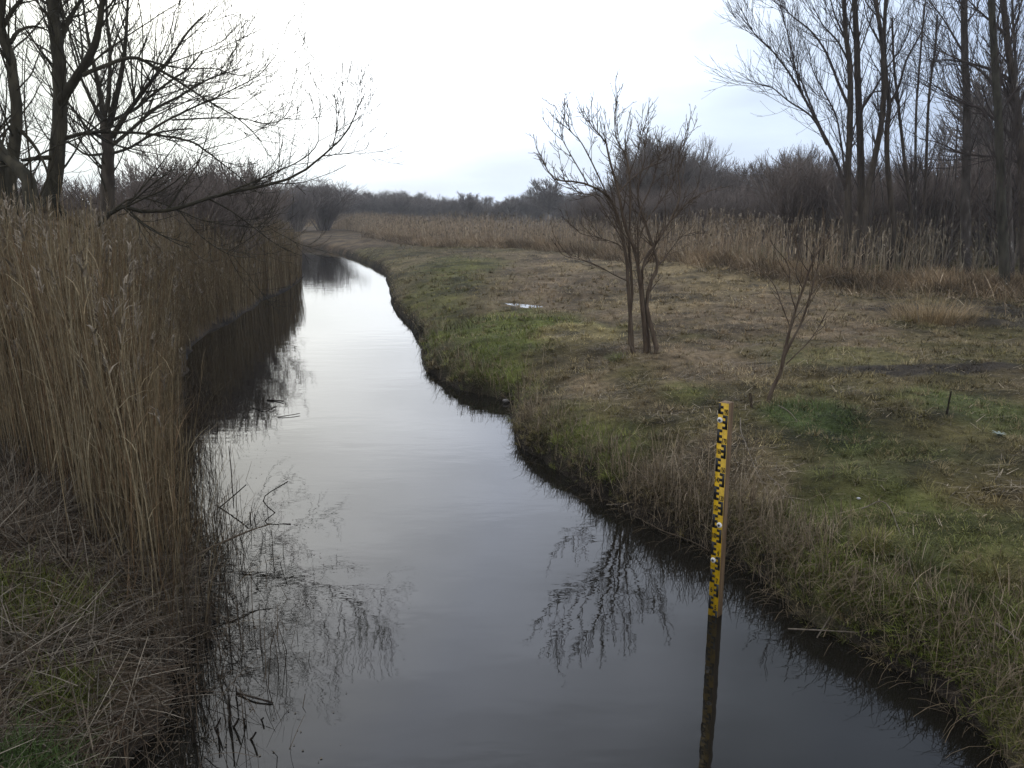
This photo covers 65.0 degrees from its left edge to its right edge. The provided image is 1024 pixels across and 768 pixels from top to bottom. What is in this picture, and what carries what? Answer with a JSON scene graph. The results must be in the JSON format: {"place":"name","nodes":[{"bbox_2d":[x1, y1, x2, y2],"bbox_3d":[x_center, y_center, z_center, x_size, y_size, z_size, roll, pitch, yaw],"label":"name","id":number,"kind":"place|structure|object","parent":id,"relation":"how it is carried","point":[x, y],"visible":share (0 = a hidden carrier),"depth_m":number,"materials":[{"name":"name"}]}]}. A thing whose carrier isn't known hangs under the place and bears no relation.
{"place":"outdoors","nodes":[
{"label":"outdoors","id":0,"kind":"place"},
{"bbox_2d":[0,214,1023,767],"bbox_3d":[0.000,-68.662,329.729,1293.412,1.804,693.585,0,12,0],"label":"ground","id":1,"kind":"structure","parent":0,"point":[346,242],"depth_m":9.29,"materials":[{"name":"plant"}]},
{"bbox_2d":[0,31,71,284],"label":"bankside tree","id":2,"kind":"object","parent":1,"relation":"on","point":[20,170],"visible":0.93,"depth_m":9.20,"materials":[{"name":"brown plant"}]},
{"bbox_2d":[0,0,110,258],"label":"twisted tree","id":3,"kind":"object","parent":1,"relation":"on","point":[16,131],"visible":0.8,"depth_m":9.69,"materials":[{"name":"brown plant"}]},
{"bbox_2d":[17,164,100,214],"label":"willow bush","id":4,"kind":"object","parent":1,"relation":"on","point":[77,189],"visible":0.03,"depth_m":25.28,"materials":[{"name":"plant"}]},
{"bbox_2d":[0,534,129,767],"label":"grass","id":5,"kind":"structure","parent":1,"relation":"on","point":[22,747],"depth_m":4.26,"materials":[{"name":"plant"}]},
{"bbox_2d":[35,168,143,222],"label":"willow bush","id":6,"kind":"object","parent":1,"relation":"on","point":[72,204],"visible":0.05,"depth_m":23.98,"materials":[{"name":"plant"}]},
{"bbox_2d":[68,161,150,221],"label":"willow bush","id":7,"kind":"object","parent":1,"relation":"on","point":[116,190],"visible":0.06,"depth_m":23.48,"materials":[{"name":"plant"}]},
{"bbox_2d":[0,413,235,767],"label":"reed litter","id":8,"kind":"object","parent":1,"relation":"on","point":[19,522],"visible":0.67,"depth_m":4.83,"materials":[{"name":"plant"}]},
{"bbox_2d":[110,523,270,583],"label":"dead branch","id":9,"kind":"object","parent":8,"relation":"on","point":[205,550],"visible":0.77,"depth_m":5.93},
{"bbox_2d":[4,0,269,235],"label":"fan tree","id":10,"kind":"object","parent":1,"relation":"on","point":[107,167],"visible":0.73,"depth_m":15.87,"materials":[{"name":"brown plant"}]},
{"bbox_2d":[0,162,302,647],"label":"reed bed","id":11,"kind":"object","parent":1,"relation":"on","point":[97,324],"visible":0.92,"depth_m":6.52,"materials":[{"name":"plant"}]},
{"bbox_2d":[86,144,227,228],"bbox_3d":[-10.139,-4.818,23.554,3.958,4.289,4.363,-1,12,-4],"label":"willow bush","id":12,"kind":"object","parent":1,"relation":"on","point":[117,180],"visible":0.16,"depth_m":22.57,"materials":[{"name":"plant"}]},
{"bbox_2d":[90,166,246,258],"bbox_3d":[-9.384,-4.218,22.170,3.886,3.757,4.216,-2,12,-9],"label":"willow bush","id":13,"kind":"object","parent":1,"relation":"on","point":[199,194],"visible":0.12,"depth_m":21.85,"materials":[{"name":"plant"}]},
{"bbox_2d":[115,166,274,277],"bbox_3d":[-9.211,-4.372,23.017,4.680,3.724,3.969,-3,12,-12],"label":"willow bush","id":14,"kind":"object","parent":1,"relation":"on","point":[228,218],"visible":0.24,"depth_m":22.29,"materials":[{"name":"plant"}]},
{"bbox_2d":[1,0,406,316],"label":"bankside tree","id":15,"kind":"object","parent":1,"relation":"on","point":[63,87],"visible":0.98,"depth_m":11.43,"materials":[{"name":"brown plant"}]},
{"bbox_2d":[117,139,290,247],"bbox_3d":[-9.339,-5.150,24.562,4.927,4.582,4.542,-2,12,-11],"label":"willow bush","id":16,"kind":"object","parent":1,"relation":"on","point":[149,169],"visible":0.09,"depth_m":24.01,"materials":[{"name":"plant"}]},
{"bbox_2d":[124,141,297,247],"bbox_3d":[-9.212,-5.223,25.042,3.924,4.530,4.766,2,12,8],"label":"willow bush","id":17,"kind":"object","parent":1,"relation":"on","point":[244,175],"visible":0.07,"depth_m":25.26,"materials":[{"name":"plant"}]},
{"bbox_2d":[192,157,305,234],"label":"willow bush","id":18,"kind":"object","parent":1,"relation":"on","point":[278,211],"visible":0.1,"depth_m":30.04,"materials":[{"name":"plant"}]},
{"bbox_2d":[251,184,294,223],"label":"willow bush","id":19,"kind":"object","parent":1,"relation":"on","point":[277,205],"visible":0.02,"depth_m":35.05,"materials":[{"name":"plant"}]},
{"bbox_2d":[268,187,333,231],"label":"round tree","id":20,"kind":"object","parent":1,"relation":"on","point":[302,204],"visible":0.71,"depth_m":77.87,"materials":[{"name":"plant"}]},
{"bbox_2d":[277,176,369,230],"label":"round tree","id":21,"kind":"object","parent":1,"relation":"on","point":[332,214],"visible":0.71,"depth_m":82.73,"materials":[{"name":"plant"}]},
{"bbox_2d":[346,195,381,216],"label":"tree","id":22,"kind":"object","parent":1,"relation":"on","point":[364,205],"visible":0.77,"depth_m":149.76,"materials":[{"name":"plant"}]},
{"bbox_2d":[368,198,389,216],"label":"tree","id":23,"kind":"object","parent":1,"relation":"on","point":[378,208],"visible":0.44,"depth_m":150.60,"materials":[{"name":"plant"}]},
{"bbox_2d":[376,197,421,218],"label":"tree","id":24,"kind":"object","parent":1,"relation":"on","point":[393,208],"visible":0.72,"depth_m":146.86,"materials":[{"name":"plant"}]},
{"bbox_2d":[377,189,421,213],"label":"tree","id":25,"kind":"object","parent":1,"relation":"on","point":[403,199],"visible":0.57,"depth_m":147.72,"materials":[{"name":"plant"}]},
{"bbox_2d":[408,195,436,218],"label":"tree","id":26,"kind":"object","parent":1,"relation":"on","point":[419,210],"visible":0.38,"depth_m":160.75,"materials":[{"name":"plant"}]},
{"bbox_2d":[430,196,457,220],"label":"tree","id":27,"kind":"object","parent":1,"relation":"on","point":[437,204],"visible":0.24,"depth_m":152.58,"materials":[{"name":"plant"}]},
{"bbox_2d":[433,197,464,220],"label":"tree","id":28,"kind":"object","parent":1,"relation":"on","point":[447,210],"visible":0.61,"depth_m":148.08,"materials":[{"name":"plant"}]},
{"bbox_2d":[453,191,483,220],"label":"tree","id":29,"kind":"object","parent":1,"relation":"on","point":[469,202],"visible":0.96,"depth_m":145.92,"materials":[{"name":"plant"}]},
{"bbox_2d":[490,199,518,221],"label":"tree","id":30,"kind":"object","parent":1,"relation":"on","point":[497,209],"visible":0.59,"depth_m":147.83,"materials":[{"name":"plant"}]},
{"bbox_2d":[500,196,519,221],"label":"tree","id":31,"kind":"object","parent":1,"relation":"on","point":[508,208],"visible":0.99,"depth_m":145.77,"materials":[{"name":"plant"}]},
{"bbox_2d":[497,194,537,220],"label":"tree","id":32,"kind":"object","parent":1,"relation":"on","point":[521,201],"visible":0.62,"depth_m":150.10,"materials":[{"name":"plant"}]},
{"bbox_2d":[512,193,549,220],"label":"tree","id":33,"kind":"object","parent":1,"relation":"on","point":[537,216],"visible":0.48,"depth_m":150.99,"materials":[{"name":"plant"}]},
{"bbox_2d":[521,176,573,222],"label":"tree","id":34,"kind":"object","parent":1,"relation":"on","point":[551,194],"visible":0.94,"depth_m":135.63,"materials":[{"name":"plant"}]},
{"bbox_2d":[563,208,585,233],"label":"wood tree","id":35,"kind":"object","parent":1,"relation":"on","point":[569,214],"visible":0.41,"depth_m":55.65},
{"bbox_2d":[557,192,626,241],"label":"scrub bush","id":36,"kind":"object","parent":1,"relation":"on","point":[594,208],"visible":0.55,"depth_m":51.99,"materials":[{"name":"plant"}]},
{"bbox_2d":[604,142,637,182],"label":"wood tree","id":37,"kind":"object","parent":1,"relation":"on","point":[623,156],"visible":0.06,"depth_m":63.67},
{"bbox_2d":[593,165,654,201],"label":"wood tree","id":38,"kind":"object","parent":1,"relation":"on","point":[640,186],"visible":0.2,"depth_m":54.36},
{"bbox_2d":[590,189,662,242],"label":"scrub bush","id":39,"kind":"object","parent":1,"relation":"on","point":[626,209],"visible":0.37,"depth_m":46.65,"materials":[{"name":"plant"}]},
{"bbox_2d":[526,69,728,353],"bbox_3d":[1.717,-2.407,11.620,3.094,4.156,1.490,0,12,0],"label":"meadow tree","id":40,"kind":"object","parent":1,"relation":"on","point":[646,320],"visible":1,"depth_m":11.70,"materials":[{"name":"brown plant"}]},
{"bbox_2d":[599,182,694,241],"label":"scrub bush","id":41,"kind":"object","parent":1,"relation":"on","point":[645,196],"visible":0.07,"depth_m":51.63,"materials":[{"name":"plant"}]},
{"bbox_2d":[606,140,700,195],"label":"wood tree","id":42,"kind":"object","parent":1,"relation":"on","point":[644,180],"visible":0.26,"depth_m":54.16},
{"bbox_2d":[645,140,673,187],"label":"wood tree","id":43,"kind":"object","parent":1,"relation":"on","point":[664,148],"visible":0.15,"depth_m":56.29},
{"bbox_2d":[301,207,1019,275],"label":"reed bed","id":44,"kind":"object","parent":1,"relation":"on","point":[397,225],"visible":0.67,"depth_m":32.53,"materials":[{"name":"plant"}]},
{"bbox_2d":[616,127,710,185],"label":"wood tree","id":45,"kind":"object","parent":1,"relation":"on","point":[689,158],"visible":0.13,"depth_m":56.64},
{"bbox_2d":[619,126,715,189],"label":"wood tree","id":46,"kind":"object","parent":1,"relation":"on","point":[644,150],"visible":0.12,"depth_m":57.50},
{"bbox_2d":[635,192,701,241],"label":"scrub bush","id":47,"kind":"object","parent":1,"relation":"on","point":[662,217],"visible":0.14,"depth_m":49.84,"materials":[{"name":"plant"}]},
{"bbox_2d":[642,182,707,230],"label":"scrub bush","id":48,"kind":"object","parent":1,"relation":"on","point":[690,190],"visible":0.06,"depth_m":51.92,"materials":[{"name":"plant"}]},
{"bbox_2d":[645,186,708,241],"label":"scrub bush","id":49,"kind":"object","parent":1,"relation":"on","point":[670,204],"visible":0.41,"depth_m":47.95,"materials":[{"name":"plant"}]},
{"bbox_2d":[360,227,1023,314],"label":"dead sedge","id":50,"kind":"object","parent":1,"relation":"on","point":[953,282],"visible":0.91,"depth_m":23.46,"materials":[{"name":"plant"}]},
{"bbox_2d":[660,164,726,191],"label":"wood tree","id":51,"kind":"object","parent":1,"relation":"on","point":[704,177],"visible":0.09,"depth_m":54.64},
{"bbox_2d":[664,160,740,198],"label":"wood tree","id":52,"kind":"object","parent":1,"relation":"on","point":[721,183],"visible":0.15,"depth_m":54.07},
{"bbox_2d":[669,179,741,238],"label":"scrub bush","id":53,"kind":"object","parent":1,"relation":"on","point":[685,189],"visible":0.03,"depth_m":52.53,"materials":[{"name":"plant"}]},
{"bbox_2d":[391,272,1023,767],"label":"bank stems","id":54,"kind":"object","parent":1,"relation":"on","point":[763,518],"visible":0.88,"depth_m":6.08,"materials":[{"name":"plant"}]},
{"bbox_2d":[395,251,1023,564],"bbox_3d":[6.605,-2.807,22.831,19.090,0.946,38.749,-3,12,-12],"label":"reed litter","id":55,"kind":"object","parent":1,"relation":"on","point":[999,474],"visible":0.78,"depth_m":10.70,"materials":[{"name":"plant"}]},
{"bbox_2d":[686,132,734,176],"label":"wood tree","id":56,"kind":"object","parent":1,"relation":"on","point":[714,157],"visible":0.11,"depth_m":70.99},
{"bbox_2d":[685,191,755,235],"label":"scrub bush","id":57,"kind":"object","parent":1,"relation":"on","point":[707,200],"visible":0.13,"depth_m":49.40,"materials":[{"name":"plant"}]},
{"bbox_2d":[686,189,758,241],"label":"scrub bush","id":58,"kind":"object","parent":1,"relation":"on","point":[730,206],"visible":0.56,"depth_m":46.65,"materials":[{"name":"plant"}]},
{"bbox_2d":[691,156,754,190],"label":"wood tree","id":59,"kind":"object","parent":1,"relation":"on","point":[722,172],"visible":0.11,"depth_m":58.88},
{"bbox_2d":[704,168,742,193],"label":"wood tree","id":60,"kind":"object","parent":1,"relation":"on","point":[726,180],"visible":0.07,"depth_m":57.15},
{"bbox_2d":[686,178,769,242],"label":"scrub bush","id":61,"kind":"object","parent":1,"relation":"on","point":[712,193],"visible":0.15,"depth_m":49.71,"materials":[{"name":"plant"}]},
{"bbox_2d":[709,157,752,183],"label":"wood tree","id":62,"kind":"object","parent":1,"relation":"on","point":[727,168],"visible":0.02,"depth_m":66.93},
{"bbox_2d":[723,171,760,193],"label":"wood tree","id":63,"kind":"object","parent":1,"relation":"on","point":[740,183],"visible":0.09,"depth_m":57.18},
{"bbox_2d":[715,196,770,240],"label":"scrub bush","id":64,"kind":"object","parent":1,"relation":"on","point":[751,215],"visible":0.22,"depth_m":47.57,"materials":[{"name":"plant"}]},
{"bbox_2d":[738,186,776,242],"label":"scrub bush","id":65,"kind":"object","parent":1,"relation":"on","point":[758,198],"visible":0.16,"depth_m":48.09,"materials":[{"name":"plant"}]},
{"bbox_2d":[743,184,787,243],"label":"scrub bush","id":66,"kind":"object","parent":1,"relation":"on","point":[753,200],"visible":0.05,"depth_m":47.12,"materials":[{"name":"plant"}]},
{"bbox_2d":[695,0,880,269],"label":"willow tree","id":67,"kind":"object","parent":1,"relation":"on","point":[848,101],"visible":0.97,"depth_m":24.67,"materials":[{"name":"brown plant"}]},
{"bbox_2d":[758,142,824,185],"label":"wood tree","id":68,"kind":"object","parent":1,"relation":"on","point":[800,150],"visible":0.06,"depth_m":59.23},
{"bbox_2d":[787,143,822,193],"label":"wood bush","id":69,"kind":"object","parent":1,"relation":"on","point":[813,153],"visible":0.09,"depth_m":39.43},
{"bbox_2d":[729,145,890,260],"bbox_3d":[12.260,-7.523,33.312,5.550,4.835,4.569,-2,12,-9],"label":"wood bush","id":70,"kind":"object","parent":1,"relation":"on","point":[792,205],"visible":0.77,"depth_m":32.61,"materials":[{"name":"plant"}]},
{"bbox_2d":[758,195,864,401],"bbox_3d":[3.310,-0.919,8.919,1.045,2.301,0.742,0,12,0],"label":"sapling","id":71,"kind":"object","parent":1,"relation":"on","point":[786,346],"visible":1,"depth_m":8.94,"materials":[{"name":"brown plant"}]},
{"bbox_2d":[760,153,869,260],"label":"wood bush","id":72,"kind":"object","parent":1,"relation":"on","point":[831,188],"visible":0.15,"depth_m":32.94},
{"bbox_2d":[813,150,841,253],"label":"wood bush","id":73,"kind":"object","parent":1,"relation":"on","point":[830,165],"visible":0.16,"depth_m":37.71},
{"bbox_2d":[816,168,851,260],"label":"wood bush","id":74,"kind":"object","parent":1,"relation":"on","point":[837,184],"visible":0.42,"depth_m":31.83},
{"bbox_2d":[799,0,918,270],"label":"alder tree","id":75,"kind":"object","parent":1,"relation":"on","point":[883,112],"visible":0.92,"depth_m":24.77,"materials":[{"name":"brown plant"}]},
{"bbox_2d":[806,164,921,264],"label":"wood bush","id":76,"kind":"object","parent":1,"relation":"on","point":[878,205],"visible":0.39,"depth_m":29.83,"materials":[{"name":"plant"}]},
{"bbox_2d":[822,0,926,269],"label":"alder tree","id":77,"kind":"object","parent":1,"relation":"on","point":[860,167],"visible":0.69,"depth_m":25.56,"materials":[{"name":"brown plant"}]},
{"bbox_2d":[877,163,884,262],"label":"young birch","id":78,"kind":"object","parent":1,"relation":"on","point":[882,208],"visible":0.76,"depth_m":28.32,"materials":[{"name":"brown plant"}]},
{"bbox_2d":[847,523,918,558],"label":"grass tussock","id":79,"kind":"object","parent":1,"relation":"on","point":[867,545],"depth_m":5.70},
{"bbox_2d":[863,7,940,271],"bbox_3d":[12.370,-7.853,25.871,2.725,8.551,2.351,0,12,0],"label":"alder tree","id":80,"kind":"object","parent":1,"relation":"on","point":[906,182],"visible":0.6,"depth_m":25.89,"materials":[{"name":"grey plant"}]},
{"bbox_2d":[849,0,955,270],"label":"alder tree","id":81,"kind":"object","parent":1,"relation":"on","point":[892,215],"visible":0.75,"depth_m":25.10,"materials":[{"name":"grey plant"}]},
{"bbox_2d":[842,138,971,261],"bbox_3d":[15.812,-7.542,33.326,5.113,4.943,5.546,2,12,9],"label":"wood bush","id":82,"kind":"object","parent":1,"relation":"on","point":[931,172],"visible":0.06,"depth_m":32.20,"materials":[{"name":"plant"}]},
{"bbox_2d":[872,530,966,585],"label":"grass tussock","id":83,"kind":"object","parent":1,"relation":"on","point":[921,561],"depth_m":5.45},
{"bbox_2d":[890,0,949,267],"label":"alder tree","id":84,"kind":"object","parent":1,"relation":"on","point":[915,203],"visible":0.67,"depth_m":26.47,"materials":[{"name":"brown plant"}]},
{"bbox_2d":[890,0,971,268],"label":"alder tree","id":85,"kind":"object","parent":1,"relation":"on","point":[926,157],"visible":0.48,"depth_m":27.02,"materials":[{"name":"grey plant"}]},
{"bbox_2d":[868,294,995,326],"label":"grass tussock","id":86,"kind":"object","parent":1,"relation":"on","point":[933,317],"depth_m":14.87,"materials":[{"name":"plant"}]},
{"bbox_2d":[922,165,941,265],"bbox_3d":[15.390,-6.128,29.359,0.483,3.767,0.351,0,12,0],"label":"young birch","id":87,"kind":"object","parent":1,"relation":"on","point":[933,197],"visible":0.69,"depth_m":29.29,"materials":[{"name":"brown plant"}]},
{"bbox_2d":[924,114,960,164],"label":"tree","id":88,"kind":"object","parent":1,"relation":"on","point":[943,130],"visible":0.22,"depth_m":44.06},
{"bbox_2d":[933,154,951,268],"bbox_3d":[15.236,-6.150,28.264,0.450,4.258,0.218,4,13,18],"label":"young birch","id":89,"kind":"object","parent":1,"relation":"on","point":[941,208],"visible":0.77,"depth_m":28.32,"materials":[{"name":"brown plant"}]},
{"bbox_2d":[936,117,961,265],"bbox_3d":[15.812,-7.035,29.173,0.426,5.653,0.700,-10,16,-40],"label":"young birch","id":90,"kind":"object","parent":1,"relation":"on","point":[948,198],"visible":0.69,"depth_m":29.25,"materials":[{"name":"brown plant"}]},
{"bbox_2d":[878,0,1023,279],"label":"alder tree","id":91,"kind":"object","parent":1,"relation":"on","point":[1009,55],"visible":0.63,"depth_m":22.53,"materials":[{"name":"brown plant"}]},
{"bbox_2d":[946,109,958,268],"bbox_3d":[14.913,-6.631,27.153,0.343,5.612,0.612,11,17,43],"label":"young birch","id":92,"kind":"object","parent":1,"relation":"on","point":[955,189],"visible":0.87,"depth_m":27.34,"materials":[{"name":"brown plant"}]},
{"bbox_2d":[894,164,1014,265],"bbox_3d":[15.976,-6.354,30.316,4.937,3.928,4.187,-5,13,-21],"label":"wood bush","id":93,"kind":"object","parent":1,"relation":"on","point":[935,210],"visible":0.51,"depth_m":29.92,"materials":[{"name":"plant"}]},
{"bbox_2d":[913,137,995,257],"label":"wood bush","id":94,"kind":"object","parent":1,"relation":"on","point":[940,154],"visible":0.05,"depth_m":34.55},
{"bbox_2d":[886,0,1023,287],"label":"birch tree","id":95,"kind":"object","parent":1,"relation":"on","point":[998,153],"visible":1,"depth_m":19.70,"materials":[{"name":"brown plant"}]},
{"bbox_2d":[909,0,1001,275],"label":"birch tree","id":96,"kind":"object","parent":1,"relation":"on","point":[965,198],"visible":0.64,"depth_m":23.39,"materials":[{"name":"brown twig"},{"name":"dark grey bark"}]},
{"bbox_2d":[939,165,983,259],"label":"wood bush","id":97,"kind":"object","parent":1,"relation":"on","point":[972,237],"visible":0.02,"depth_m":34.63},
{"bbox_2d":[973,127,982,268],"bbox_3d":[16.327,-6.440,28.205,0.576,4.974,0.383,4,13,18],"label":"young birch","id":98,"kind":"object","parent":1,"relation":"on","point":[979,203],"visible":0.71,"depth_m":28.32,"materials":[{"name":"brown plant"}]},
{"bbox_2d":[933,37,1023,252],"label":"tree","id":99,"kind":"object","parent":1,"relation":"on","point":[987,127],"visible":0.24,"depth_m":38.38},
{"bbox_2d":[943,137,1018,265],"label":"wood bush","id":100,"kind":"object","parent":1,"relation":"on","point":[989,196],"visible":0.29,"depth_m":30.00,"materials":[{"name":"plant"}]},
{"bbox_2d":[950,546,1023,586],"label":"grass tussock","id":101,"kind":"object","parent":1,"relation":"on","point":[987,574],"depth_m":5.18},
{"bbox_2d":[985,161,994,272],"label":"young birch","id":102,"kind":"object","parent":1,"relation":"on","point":[991,219],"visible":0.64,"depth_m":25.48,"materials":[{"name":"brown plant"}]},
{"bbox_2d":[969,0,1023,277],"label":"birch tree","id":103,"kind":"object","parent":1,"relation":"on","point":[1009,193],"visible":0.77,"depth_m":21.46,"materials":[{"name":"brown plant"}]},
{"bbox_2d":[976,146,1016,264],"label":"wood bush","id":104,"kind":"object","parent":1,"relation":"on","point":[992,263],"visible":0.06,"depth_m":30.64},
{"bbox_2d":[0,0,1023,205],"label":"sky","id":105,"kind":"structure","parent":0,"point":[467,80],"materials":[{"name":"white"}]},
{"bbox_2d":[122,248,1009,767],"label":"stream","id":106,"kind":"structure","parent":0,"point":[470,586],"depth_m":5.66,"materials":[{"name":"black liquid"}]},
{"bbox_2d":[55,359,312,767],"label":"reed stubble","id":107,"kind":"object","parent":106,"relation":"in","point":[190,415],"visible":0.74,"depth_m":5.38,"materials":[{"name":"plant"}]},
{"bbox_2d":[138,397,340,767],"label":"floating debris","id":108,"kind":"object","parent":106,"relation":"on","point":[235,637],"visible":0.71,"depth_m":5.27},
{"bbox_2d":[708,400,733,617],"bbox_3d":[1.419,1.161,5.537,0.076,2.130,0.084,11,16,43],"label":"water gauge","id":109,"kind":"object","parent":106,"relation":"in","point":[721,486],"visible":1,"depth_m":5.44,"materials":[{"name":"yellow wood"}]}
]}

